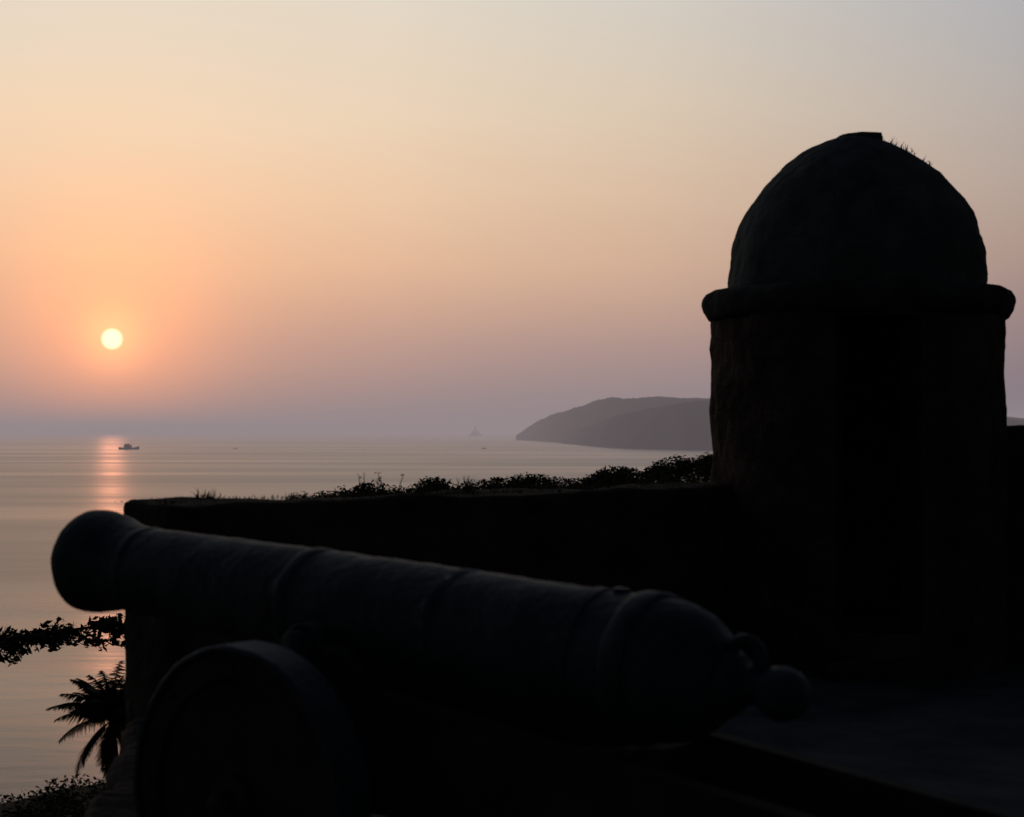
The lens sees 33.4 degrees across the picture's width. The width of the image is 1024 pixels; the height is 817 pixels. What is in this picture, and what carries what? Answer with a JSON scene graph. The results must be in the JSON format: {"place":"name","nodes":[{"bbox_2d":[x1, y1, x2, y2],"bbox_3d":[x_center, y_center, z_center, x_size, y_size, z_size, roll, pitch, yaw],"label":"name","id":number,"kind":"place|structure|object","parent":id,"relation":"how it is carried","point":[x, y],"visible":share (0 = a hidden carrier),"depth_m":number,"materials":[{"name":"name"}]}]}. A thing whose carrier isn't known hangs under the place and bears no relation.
{"place":"outdoors","nodes":[
{"label":"outdoors","id":0,"kind":"place"},
{"bbox_2d":[0,783,106,816],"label":"hillside terrain","id":1,"kind":"structure","parent":0,"point":[12,804],"depth_m":47.97,"materials":[{"name":"plant"}]},
{"bbox_2d":[0,774,106,816],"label":"hillside scrub","id":2,"kind":"object","parent":1,"relation":"on","point":[71,801],"visible":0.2,"depth_m":46.19,"materials":[{"name":"green plant"}]},
{"bbox_2d":[0,613,124,666],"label":"almond tree","id":3,"kind":"object","parent":1,"relation":"on","point":[13,641],"visible":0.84,"depth_m":21.87,"materials":[{"name":"green plant"}]},
{"bbox_2d":[46,661,125,781],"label":"coconut palm","id":4,"kind":"object","parent":1,"relation":"on","point":[98,705],"visible":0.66,"depth_m":74.24,"materials":[{"name":"green plant"}]},
{"bbox_2d":[286,451,712,498],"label":"distant trees","id":5,"kind":"object","parent":1,"relation":"on","point":[622,475],"visible":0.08,"depth_m":63.65,"materials":[{"name":"green plant"}]},
{"bbox_3d":[3.421,6.195,3.214,11.157,9.000,20.600,0,-1,0],"label":"fort terrace","id":6,"kind":"object","parent":1,"relation":"on","visible":0},
{"bbox_2d":[83,717,142,816],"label":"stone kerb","id":7,"kind":"structure","parent":6,"relation":"on","point":[116,798],"depth_m":7.30,"materials":[{"name":"black stone"}]},
{"bbox_2d":[123,481,730,726],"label":"parapet wall","id":8,"kind":"structure","parent":6,"relation":"on","point":[670,539],"depth_m":10.62,"materials":[{"name":"black stone"}]},
{"bbox_2d":[357,472,407,494],"bbox_3d":[-0.798,0.457,10.426,0.324,0.143,0.148,0,-1,0],"label":"wall plant","id":9,"kind":"object","parent":8,"relation":"on","point":[380,482],"depth_m":10.45,"materials":[{"name":"plant"}]},
{"bbox_2d":[121,466,729,504],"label":"wall top grass","id":10,"kind":"structure","parent":8,"relation":"on","point":[469,487],"depth_m":10.94,"materials":[{"name":"plant"}]},
{"bbox_2d":[134,621,1023,816],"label":"gun carriage","id":11,"kind":"object","parent":6,"relation":"on","point":[274,728],"visible":0.74,"depth_m":5.37,"materials":[{"name":"metal"}]},
{"bbox_2d":[51,510,811,746],"bbox_3d":[-0.449,0.730,5.999,3.380,0.478,0.720,5,2,40],"label":"cannon","id":12,"kind":"object","parent":11,"relation":"on","point":[647,668],"visible":0.97,"depth_m":5.54,"materials":[{"name":"metal"}]},
{"bbox_2d":[1007,425,1023,658],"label":"parapet wall","id":13,"kind":"structure","parent":6,"relation":"on","point":[1015,475],"depth_m":12.35,"materials":[{"name":"black stone"}]},
{"bbox_2d":[0,433,712,802],"bbox_3d":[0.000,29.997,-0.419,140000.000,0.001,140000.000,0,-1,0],"label":"sea","id":14,"kind":"structure","parent":0,"point":[52,485],"depth_m":1085.57,"materials":[{"name":"grey liquid"}]},
{"bbox_2d":[118,444,138,448],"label":"fishing boat","id":15,"kind":"object","parent":14,"relation":"on","point":[127,446],"visible":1,"depth_m":2996.84,"materials":[{"name":"paint"}]},
{"bbox_2d":[469,426,481,435],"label":"sailing ship","id":16,"kind":"object","parent":14,"relation":"on","point":[475,433],"visible":0.85,"depth_m":13498.86,"materials":[{"name":"paint"}]},
{"bbox_2d":[0,0,1023,432],"label":"sky","id":17,"kind":"structure","parent":0,"point":[217,216],"materials":[{"name":"orange"}]},
{"bbox_2d":[371,659,1023,816],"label":"terrace ground","id":18,"kind":"structure","parent":0,"point":[960,735],"depth_m":9.28,"materials":[{"name":"black stone"}]},
{"bbox_2d":[701,132,1015,682],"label":"domed watchtower","id":19,"kind":"structure","parent":18,"relation":"on","point":[858,311],"depth_m":11.68,"materials":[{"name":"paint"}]},
{"bbox_2d":[516,396,1023,449],"bbox_3d":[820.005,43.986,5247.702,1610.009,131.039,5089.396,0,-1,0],"label":"headland hill","id":20,"kind":"structure","parent":0,"point":[665,423],"depth_m":3328.22,"materials":[{"name":"grey"}]}
]}

